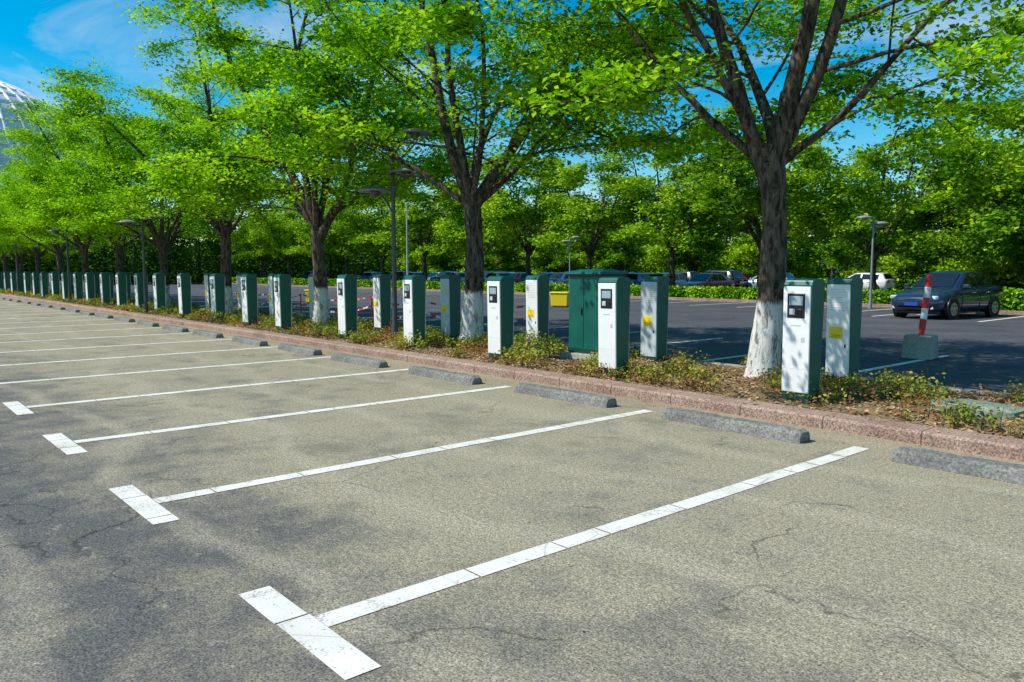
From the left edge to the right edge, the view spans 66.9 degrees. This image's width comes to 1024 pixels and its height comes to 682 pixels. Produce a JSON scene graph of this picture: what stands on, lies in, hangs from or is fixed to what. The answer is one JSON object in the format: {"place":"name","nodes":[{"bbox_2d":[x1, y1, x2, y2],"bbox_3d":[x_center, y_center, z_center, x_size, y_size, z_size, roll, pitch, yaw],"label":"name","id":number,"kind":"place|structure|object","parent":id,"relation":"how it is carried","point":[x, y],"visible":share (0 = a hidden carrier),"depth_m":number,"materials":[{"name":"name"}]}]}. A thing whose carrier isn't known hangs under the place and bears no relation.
{"place":"outdoors","nodes":[
{"label":"outdoors","id":0,"kind":"place"},
{"bbox_2d":[0,81,96,244],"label":"domed hall","id":1,"kind":"structure","parent":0,"point":[9,91],"depth_m":207.13,"materials":[{"name":"white metal"}]},
{"bbox_2d":[0,296,1023,681],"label":"parking lot","id":2,"kind":"structure","parent":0,"point":[792,578],"depth_m":4.84,"materials":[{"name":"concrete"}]},
{"bbox_2d":[232,336,267,345],"bbox_3d":[-5.949,-0.008,17.546,0.225,0.119,1.660,-4,7,-40],"label":"wheel stop","id":3,"kind":"object","parent":2,"relation":"on","point":[250,341],"visible":1,"depth_m":17.32,"materials":[{"name":"concrete"}]},
{"bbox_2d":[277,343,322,355],"bbox_3d":[-4.319,0.160,15.712,0.226,0.119,1.660,-4,7,-40],"label":"wheel stop","id":4,"kind":"object","parent":2,"relation":"on","point":[299,349],"visible":1,"depth_m":15.50,"materials":[{"name":"concrete"}]},
{"bbox_2d":[330,353,387,367],"bbox_3d":[-2.735,0.336,13.788,0.226,0.119,1.660,-5,7,-42],"label":"wheel stop","id":5,"kind":"object","parent":2,"relation":"on","point":[361,360],"visible":1,"depth_m":13.61,"materials":[{"name":"concrete"}]},
{"bbox_2d":[0,304,868,679],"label":"parking bay markings","id":6,"kind":"object","parent":2,"relation":"on","point":[330,648],"visible":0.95,"depth_m":5.20,"materials":[{"name":"white paint"}]},
{"bbox_2d":[408,366,482,384],"bbox_3d":[-1.050,0.511,11.870,0.226,0.119,1.660,-5,7,-41],"label":"wheel stop","id":7,"kind":"object","parent":2,"relation":"on","point":[465,378],"visible":1,"depth_m":11.70,"materials":[{"name":"concrete"}]},
{"bbox_2d":[514,382,616,407],"bbox_3d":[0.653,0.682,9.990,0.225,0.119,1.660,-5,7,-42],"label":"wheel stop","id":8,"kind":"object","parent":2,"relation":"on","point":[587,398],"visible":1,"depth_m":9.82,"materials":[{"name":"concrete"}]},
{"bbox_2d":[661,407,809,443],"bbox_3d":[2.280,0.857,8.079,0.226,0.119,1.660,-4,7,-40],"label":"wheel stop","id":9,"kind":"object","parent":2,"relation":"on","point":[755,428],"visible":1,"depth_m":7.92,"materials":[{"name":"concrete"}]},
{"bbox_2d":[892,446,1023,484],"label":"wheel stop","id":10,"kind":"object","parent":2,"relation":"on","point":[975,466],"visible":1,"depth_m":6.33,"materials":[{"name":"concrete"}]},
{"bbox_2d":[0,0,1023,248],"label":"sky","id":11,"kind":"structure","parent":0,"point":[62,33],"materials":[{"name":"blue"}]},
{"bbox_2d":[3,292,1023,438],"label":"planter soil","id":12,"kind":"structure","parent":0,"point":[882,411],"depth_m":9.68,"materials":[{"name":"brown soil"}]},
{"bbox_2d":[0,174,78,288],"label":"zelkova tree","id":13,"kind":"object","parent":12,"relation":"on","point":[21,258],"visible":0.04,"depth_m":55.22,"materials":[{"name":"green plant"}]},
{"bbox_2d":[40,272,48,297],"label":"ev charger","id":14,"kind":"object","parent":12,"relation":"on","point":[44,284],"visible":0.91,"depth_m":43.00,"materials":[{"name":"green metal"}]},
{"bbox_2d":[0,165,104,292],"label":"zelkova tree","id":15,"kind":"object","parent":12,"relation":"on","point":[37,256],"visible":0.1,"depth_m":49.94,"materials":[{"name":"green plant"}]},
{"bbox_2d":[47,225,78,301],"bbox_3d":[-21.529,-3.750,37.536,1.774,3.759,0.769,0,5,0],"label":"street lamp","id":16,"kind":"object","parent":12,"relation":"on","point":[55,231],"visible":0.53,"depth_m":37.49,"materials":[{"name":"metal"}]},
{"bbox_2d":[0,145,132,291],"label":"zelkova tree","id":17,"kind":"object","parent":12,"relation":"on","point":[58,251],"visible":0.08,"depth_m":44.67,"materials":[{"name":"green plant"}]},
{"bbox_2d":[73,272,82,301],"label":"ev charger","id":18,"kind":"object","parent":12,"relation":"on","point":[78,284],"visible":0.91,"depth_m":37.02,"materials":[{"name":"green metal"}]},
{"bbox_2d":[0,105,172,295],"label":"zelkova tree","id":19,"kind":"object","parent":12,"relation":"on","point":[78,243],"visible":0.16,"depth_m":38.57,"materials":[{"name":"green plant"}]},
{"bbox_2d":[85,272,94,302],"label":"ev charger","id":20,"kind":"object","parent":12,"relation":"on","point":[90,284],"visible":0.95,"depth_m":35.15,"materials":[{"name":"green metal"}]},
{"bbox_2d":[0,97,210,297],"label":"zelkova tree","id":21,"kind":"object","parent":12,"relation":"on","point":[29,138],"visible":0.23,"depth_m":33.15,"materials":[{"name":"green plant"}]},
{"bbox_2d":[100,273,110,304],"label":"ev charger","id":22,"kind":"object","parent":12,"relation":"on","point":[105,287],"visible":0.9,"depth_m":33.13,"materials":[{"name":"green metal"}]},
{"bbox_2d":[0,288,236,315],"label":"ground cover plants","id":23,"kind":"object","parent":12,"relation":"on","point":[131,301],"visible":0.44,"depth_m":32.97,"materials":[{"name":"green plant"}]},
{"bbox_2d":[0,290,236,317],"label":"rust shrubs","id":24,"kind":"object","parent":12,"relation":"on","point":[83,303],"visible":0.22,"depth_m":31.77,"materials":[{"name":"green plant"}]},
{"bbox_2d":[115,273,126,308],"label":"ev charger","id":25,"kind":"object","parent":12,"relation":"on","point":[121,285],"visible":0.92,"depth_m":31.24,"materials":[{"name":"green metal"}]},
{"bbox_2d":[134,273,143,308],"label":"ev charger","id":26,"kind":"object","parent":12,"relation":"on","point":[139,289],"visible":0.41,"depth_m":29.30,"materials":[{"name":"green metal"}]},
{"bbox_2d":[116,215,165,312],"bbox_3d":[-13.419,-2.807,28.197,1.690,3.580,0.732,-1,5,-11],"label":"street lamp","id":27,"kind":"object","parent":12,"relation":"on","point":[129,223],"visible":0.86,"depth_m":28.12,"materials":[{"name":"metal"}]},
{"bbox_2d":[13,54,272,305],"bbox_3d":[-14.184,-5.923,30.817,9.510,9.411,8.779,-2,6,-25],"label":"zelkova tree","id":28,"kind":"object","parent":12,"relation":"on","point":[85,185],"visible":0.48,"depth_m":29.34,"materials":[{"name":"green plant"}]},
{"bbox_2d":[153,273,165,312],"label":"ev charger","id":29,"kind":"object","parent":12,"relation":"on","point":[159,287],"visible":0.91,"depth_m":27.49,"materials":[{"name":"green metal"}]},
{"bbox_2d":[28,0,339,313],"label":"zelkova tree","id":30,"kind":"object","parent":12,"relation":"on","point":[152,127],"visible":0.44,"depth_m":23.58,"materials":[{"name":"green plant"}]},
{"bbox_2d":[177,273,191,317],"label":"ev charger","id":31,"kind":"object","parent":12,"relation":"on","point":[184,290],"visible":0.98,"depth_m":25.60,"materials":[{"name":"green metal"}]},
{"bbox_2d":[204,273,215,308],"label":"ev charger","id":32,"kind":"object","parent":12,"relation":"on","point":[207,290],"visible":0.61,"depth_m":28.39,"materials":[{"name":"white metal"}]},
{"bbox_2d":[210,274,225,321],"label":"ev charger","id":33,"kind":"object","parent":12,"relation":"on","point":[217,287],"visible":0.93,"depth_m":23.34,"materials":[{"name":"green metal"}]},
{"bbox_2d":[241,274,257,324],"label":"ev charger","id":34,"kind":"object","parent":12,"relation":"on","point":[249,290],"visible":0.97,"depth_m":21.44,"materials":[{"name":"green metal"}]},
{"bbox_2d":[268,273,279,316],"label":"ev charger","id":35,"kind":"object","parent":12,"relation":"on","point":[271,293],"visible":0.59,"depth_m":24.09,"materials":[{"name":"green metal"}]},
{"bbox_2d":[274,274,291,330],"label":"ev charger","id":36,"kind":"object","parent":12,"relation":"on","point":[283,298],"visible":0.98,"depth_m":19.87,"materials":[{"name":"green metal"}]},
{"bbox_2d":[102,0,495,325],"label":"zelkova tree","id":37,"kind":"object","parent":12,"relation":"on","point":[311,210],"visible":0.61,"depth_m":20.03,"materials":[{"name":"green plant"}]},
{"bbox_2d":[308,274,313,319],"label":"ev charger","id":38,"kind":"object","parent":12,"relation":"on","point":[311,292],"visible":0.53,"depth_m":22.23,"materials":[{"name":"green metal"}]},
{"bbox_2d":[337,275,356,338],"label":"ev charger","id":39,"kind":"object","parent":12,"relation":"on","point":[347,299],"visible":0.92,"depth_m":17.34,"materials":[{"name":"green metal"}]},
{"bbox_2d":[373,274,390,331],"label":"ev charger","id":40,"kind":"object","parent":12,"relation":"on","point":[382,297],"visible":0.95,"depth_m":19.43,"materials":[{"name":"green metal"}]},
{"bbox_2d":[338,128,431,334],"bbox_3d":[-2.784,-2.322,17.118,2.090,4.630,0.732,1,5,6],"label":"street lamp","id":41,"kind":"object","parent":12,"relation":"on","point":[374,191],"visible":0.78,"depth_m":17.00,"materials":[{"name":"metal"}]},
{"bbox_2d":[175,306,640,368],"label":"ground cover plants","id":42,"kind":"object","parent":12,"relation":"on","point":[434,332],"visible":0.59,"depth_m":15.89,"materials":[{"name":"green plant"}]},
{"bbox_2d":[403,275,425,346],"bbox_3d":[-1.946,-0.559,15.468,0.350,1.500,0.361,-4,7,-40],"label":"ev charger","id":43,"kind":"object","parent":12,"relation":"on","point":[414,303],"visible":0.97,"depth_m":15.33,"materials":[{"name":"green metal"}]},
{"bbox_2d":[440,275,460,338],"bbox_3d":[-1.372,-0.735,17.386,0.350,1.500,0.361,-4,7,-40],"label":"ev charger","id":44,"kind":"object","parent":12,"relation":"on","point":[450,288],"visible":0.96,"depth_m":17.25,"materials":[{"name":"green metal"}]},
{"bbox_2d":[203,0,717,342],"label":"zelkova tree","id":45,"kind":"object","parent":12,"relation":"on","point":[445,21],"visible":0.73,"depth_m":15.75,"materials":[{"name":"green plant"}]},
{"bbox_2d":[487,276,513,359],"bbox_3d":[-0.196,-0.377,13.469,0.350,1.500,0.361,-5,7,-41],"label":"ev charger","id":46,"kind":"object","parent":12,"relation":"on","point":[500,299],"visible":0.95,"depth_m":13.34,"materials":[{"name":"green metal"}]},
{"bbox_2d":[525,275,549,346],"bbox_3d":[0.505,-0.540,15.259,0.350,1.500,0.361,-5,7,-42],"label":"ev charger","id":47,"kind":"object","parent":12,"relation":"on","point":[537,303],"visible":0.93,"depth_m":15.12,"materials":[{"name":"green metal"}]},
{"bbox_2d":[559,269,630,360],"bbox_3d":[1.471,-0.457,13.605,0.850,1.595,0.950,-4,7,-41],"label":"electrical cabinet","id":48,"kind":"object","parent":12,"relation":"on","point":[583,311],"visible":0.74,"depth_m":13.39,"materials":[{"name":"metal"}]},
{"bbox_2d":[184,310,1023,437],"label":"rust shrubs","id":49,"kind":"object","parent":12,"relation":"on","point":[845,402],"visible":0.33,"depth_m":10.56,"materials":[{"name":"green plant"}]},
{"bbox_2d":[598,277,630,377],"bbox_3d":[1.510,-0.194,11.466,0.350,1.500,0.361,-5,7,-42],"label":"ev charger","id":50,"kind":"object","parent":12,"relation":"on","point":[613,315],"visible":0.95,"depth_m":11.34,"materials":[{"name":"white metal"}]},
{"bbox_2d":[641,276,668,361],"bbox_3d":[2.393,-0.336,13.021,0.350,1.500,0.361,-5,7,-42],"label":"ev charger","id":51,"kind":"object","parent":12,"relation":"on","point":[654,306],"visible":0.97,"depth_m":12.89,"materials":[{"name":"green metal"}]},
{"bbox_2d":[461,0,1023,379],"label":"zelkova tree","id":52,"kind":"object","parent":12,"relation":"on","point":[771,155],"visible":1,"depth_m":10.93,"materials":[{"name":"green plant"}]},
{"bbox_2d":[519,345,1023,437],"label":"ground cover plants","id":53,"kind":"object","parent":12,"relation":"on","point":[901,379],"visible":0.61,"depth_m":9.55,"materials":[{"name":"green plant"}]},
{"bbox_2d":[781,279,824,404],"bbox_3d":[3.452,0.012,9.209,0.350,1.500,0.361,-5,7,-42],"label":"ev charger","id":54,"kind":"object","parent":12,"relation":"on","point":[803,309],"visible":0.98,"depth_m":9.08,"materials":[{"name":"white metal"}]},
{"bbox_2d":[825,278,862,383],"bbox_3d":[4.513,-0.110,10.551,0.350,1.500,0.361,-4,6,-39],"label":"ev charger","id":55,"kind":"object","parent":12,"relation":"on","point":[843,314],"visible":0.88,"depth_m":10.42,"materials":[{"name":"white metal"}]},
{"bbox_2d":[930,399,1023,419],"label":"stone slab","id":56,"kind":"structure","parent":12,"relation":"on","point":[1008,410],"depth_m":8.08,"materials":[{"name":"grey stone"}]},
{"bbox_2d":[31,282,1023,393],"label":"parking lot","id":57,"kind":"structure","parent":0,"point":[976,351],"depth_m":20.66,"materials":[{"name":"grey asphalt"}]},
{"bbox_2d":[282,166,396,274],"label":"broadleaf tree","id":58,"kind":"object","parent":57,"relation":"on","point":[345,251],"visible":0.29,"depth_m":75.45,"materials":[{"name":"green plant"}]},
{"bbox_2d":[325,158,431,273],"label":"broadleaf tree","id":59,"kind":"object","parent":57,"relation":"on","point":[350,220],"visible":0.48,"depth_m":69.97,"materials":[{"name":"green plant"}]},
{"bbox_2d":[232,292,525,326],"bbox_3d":[-6.061,-1.197,26.817,1.009,0.805,19.809,-4,7,-41],"label":"caution tape barrier","id":60,"kind":"object","parent":57,"relation":"on","point":[372,307],"visible":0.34,"depth_m":25.74,"materials":[{"name":"plastic"}]},
{"bbox_2d":[385,245,442,272],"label":"broadleaf tree","id":61,"kind":"object","parent":57,"relation":"on","point":[401,264],"visible":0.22,"depth_m":106.93,"materials":[{"name":"green plant"}]},
{"bbox_2d":[408,210,492,272],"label":"broadleaf tree","id":62,"kind":"object","parent":57,"relation":"on","point":[434,261],"visible":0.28,"depth_m":101.04,"materials":[{"name":"green plant"}]},
{"bbox_2d":[518,201,596,274],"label":"broadleaf tree","id":63,"kind":"object","parent":57,"relation":"on","point":[542,259],"visible":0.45,"depth_m":87.29,"materials":[{"name":"green plant"}]},
{"bbox_2d":[549,292,568,306],"bbox_3d":[2.187,-1.874,34.910,0.880,0.680,0.600,2,6,20],"label":"grit bin","id":64,"kind":"object","parent":57,"relation":"on","point":[559,299],"visible":0.84,"depth_m":34.66,"materials":[{"name":"yellow plastic"}]},
{"bbox_2d":[549,272,568,283],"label":"parked car","id":65,"kind":"object","parent":57,"relation":"on","point":[559,277],"visible":0.2,"depth_m":59.85,"materials":[{"name":"blue metal"}]},
{"bbox_2d":[131,285,1023,394],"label":"bay markings","id":66,"kind":"object","parent":57,"relation":"on","point":[880,367],"visible":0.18,"depth_m":17.51,"materials":[{"name":"white paint"}]},
{"bbox_2d":[192,282,1023,314],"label":"island kerb","id":67,"kind":"structure","parent":57,"relation":"on","point":[1004,312],"depth_m":41.17,"materials":[{"name":"pink stone"}]},
{"bbox_2d":[571,194,669,272],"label":"broadleaf tree","id":68,"kind":"object","parent":57,"relation":"on","point":[610,259],"visible":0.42,"depth_m":79.75,"materials":[{"name":"green plant"}]},
{"bbox_2d":[640,206,739,272],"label":"broadleaf tree","id":69,"kind":"object","parent":57,"relation":"on","point":[686,259],"visible":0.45,"depth_m":73.18,"materials":[{"name":"green plant"}]},
{"bbox_2d":[677,273,734,286],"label":"parked car","id":70,"kind":"object","parent":57,"relation":"on","point":[710,279],"visible":0.46,"depth_m":51.13,"materials":[{"name":"blue paint"}]},
{"bbox_2d":[703,270,747,287],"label":"parked car","id":71,"kind":"object","parent":57,"relation":"on","point":[738,278],"visible":0.16,"depth_m":54.10,"materials":[{"name":"black paint"}]},
{"bbox_2d":[720,177,838,278],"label":"broadleaf tree","id":72,"kind":"object","parent":57,"relation":"on","point":[744,253],"visible":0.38,"depth_m":65.64,"materials":[{"name":"green plant"}]},
{"bbox_2d":[846,272,896,290],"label":"parked car","id":73,"kind":"object","parent":57,"relation":"on","point":[886,281],"visible":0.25,"depth_m":54.97,"materials":[{"name":"white paint"}]},
{"bbox_2d":[856,215,889,308],"bbox_3d":[15.380,-3.375,33.207,1.440,3.980,0.732,0,5,0],"label":"street lamp","id":74,"kind":"object","parent":57,"relation":"on","point":[874,223],"visible":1,"depth_m":33.12,"materials":[{"name":"metal"}]},
{"bbox_2d":[809,169,942,280],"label":"broadleaf tree","id":75,"kind":"object","parent":57,"relation":"on","point":[891,261],"visible":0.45,"depth_m":59.33,"materials":[{"name":"green plant"}]},
{"bbox_2d":[786,86,988,289],"bbox_3d":[17.816,-6.948,38.209,9.790,10.272,8.684,2,6,21],"label":"broadleaf tree","id":76,"kind":"object","parent":57,"relation":"on","point":[843,214],"visible":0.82,"depth_m":36.74,"materials":[{"name":"green plant"}]},
{"bbox_2d":[901,275,938,359],"bbox_3d":[7.684,-0.457,14.525,0.518,1.567,0.498,5,7,43],"label":"striped barrier post","id":77,"kind":"object","parent":57,"relation":"on","point":[921,345],"visible":1,"depth_m":14.44,"materials":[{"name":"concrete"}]},
{"bbox_2d":[890,270,1002,319],"bbox_3d":[15.504,-1.667,27.576,4.772,1.691,2.268,-4,6,-34],"label":"parked car","id":78,"kind":"object","parent":57,"relation":"on","point":[954,294],"visible":0.98,"depth_m":26.75,"materials":[{"name":"blue paint"}]},
{"bbox_2d":[885,7,1023,244],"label":"broadleaf tree","id":79,"kind":"object","parent":57,"relation":"on","point":[1002,179],"visible":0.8,"depth_m":32.71,"materials":[{"name":"green plant"}]},
{"bbox_2d":[916,145,1023,288],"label":"broadleaf tree","id":80,"kind":"object","parent":57,"relation":"on","point":[983,262],"visible":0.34,"depth_m":41.12,"materials":[{"name":"green plant"}]},
{"bbox_2d":[983,193,1023,283],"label":"broadleaf tree","id":81,"kind":"object","parent":57,"relation":"on","point":[1013,255],"visible":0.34,"depth_m":36.77,"materials":[{"name":"green plant"}]},
{"label":"ground","id":82,"kind":"structure","parent":0,"visible":0},
{"bbox_2d":[8,242,378,282],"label":"grass bank","id":83,"kind":"structure","parent":82,"relation":"on","point":[197,265],"depth_m":109.68,"materials":[{"name":"green plant"}]},
{"bbox_2d":[349,140,480,280],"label":"broadleaf tree","id":84,"kind":"object","parent":82,"relation":"on","point":[420,218],"visible":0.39,"depth_m":64.33,"materials":[{"name":"green plant"}]},
{"bbox_2d":[453,210,546,271],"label":"broadleaf tree","id":85,"kind":"object","parent":82,"relation":"on","point":[491,261],"visible":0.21,"depth_m":92.62,"materials":[{"name":"green plant"}]},
{"bbox_2d":[0,140,1005,285],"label":"distant trees","id":86,"kind":"object","parent":82,"relation":"on","point":[211,251],"visible":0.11,"depth_m":94.99,"materials":[{"name":"green plant"}]},
{"bbox_2d":[0,293,1023,461],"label":"granite kerb","id":87,"kind":"structure","parent":82,"relation":"on","point":[984,444],"depth_m":9.44,"materials":[{"name":"stone"}]},
{"bbox_2d":[661,70,856,286],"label":"broadleaf tree","id":88,"kind":"object","parent":82,"relation":"on","point":[717,194],"visible":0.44,"depth_m":41.21,"materials":[{"name":"green plant"}]},
{"bbox_2d":[551,346,1023,397],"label":"kerb","id":89,"kind":"structure","parent":82,"relation":"on","point":[822,374],"depth_m":10.49,"materials":[{"name":"concrete"}]},
{"bbox_2d":[605,245,1004,278],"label":"grass bank","id":90,"kind":"structure","parent":82,"relation":"on","point":[836,269],"depth_m":101.66,"materials":[{"name":"green plant"}]},
{"bbox_2d":[895,132,1003,280],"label":"broadleaf tree","id":91,"kind":"object","parent":82,"relation":"on","point":[944,267],"visible":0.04,"depth_m":55.09,"materials":[{"name":"green plant"}]},
{"bbox_2d":[931,134,1023,277],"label":"broadleaf tree","id":92,"kind":"object","parent":82,"relation":"on","point":[959,232],"visible":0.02,"depth_m":50.22,"materials":[{"name":"green plant"}]},
{"label":"grass strip","id":93,"kind":"object","parent":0,"visible":0},
{"bbox_2d":[219,200,298,277],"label":"broadleaf tree","id":94,"kind":"object","parent":93,"relation":"on","point":[243,246],"visible":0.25,"depth_m":89.99,"materials":[{"name":"green plant"}]},
{"bbox_2d":[191,276,372,286],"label":"clipped hedge","id":95,"kind":"object","parent":93,"relation":"on","point":[332,282],"visible":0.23,"depth_m":78.30,"materials":[{"name":"green plant"}]},
{"bbox_2d":[242,187,333,277],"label":"broadleaf tree","id":96,"kind":"object","parent":93,"relation":"on","point":[271,243],"visible":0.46,"depth_m":84.85,"materials":[{"name":"green plant"}]},
{"bbox_2d":[275,183,355,261],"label":"broadleaf tree","id":97,"kind":"object","parent":93,"relation":"on","point":[298,249],"visible":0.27,"depth_m":81.71,"materials":[{"name":"green plant"}]},
{"bbox_2d":[413,168,532,264],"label":"broadleaf tree","id":98,"kind":"object","parent":93,"relation":"on","point":[450,247],"visible":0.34,"depth_m":60.99,"materials":[{"name":"green plant"}]},
{"bbox_2d":[441,122,601,275],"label":"broadleaf tree","id":99,"kind":"object","parent":93,"relation":"on","point":[503,213],"visible":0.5,"depth_m":55.28,"materials":[{"name":"green plant"}]},
{"bbox_2d":[519,131,656,268],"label":"broadleaf tree","id":100,"kind":"object","parent":93,"relation":"on","point":[594,223],"visible":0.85,"depth_m":49.86,"materials":[{"name":"green plant"}]},
{"bbox_2d":[371,280,900,303],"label":"clipped hedge","id":101,"kind":"object","parent":93,"relation":"on","point":[751,293],"visible":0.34,"depth_m":42.10,"materials":[{"name":"green plant"}]},
{"bbox_2d":[587,101,754,285],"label":"broadleaf tree","id":102,"kind":"object","parent":93,"relation":"on","point":[664,222],"visible":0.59,"depth_m":45.92,"materials":[{"name":"green plant"}]},
{"label":"grass strip","id":103,"kind":"object","parent":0,"visible":0},
{"bbox_2d":[1000,286,1023,310],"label":"clipped hedge","id":104,"kind":"object","parent":103,"relation":"on","point":[1013,299],"visible":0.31,"depth_m":29.23,"materials":[{"name":"green plant"}]},
{"label":"grass strip","id":105,"kind":"object","parent":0,"visible":0},
{"bbox_2d":[349,274,1023,290],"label":"clipped hedge","id":106,"kind":"object","parent":105,"relation":"on","point":[900,283],"visible":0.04,"depth_m":57.81,"materials":[{"name":"green plant"}]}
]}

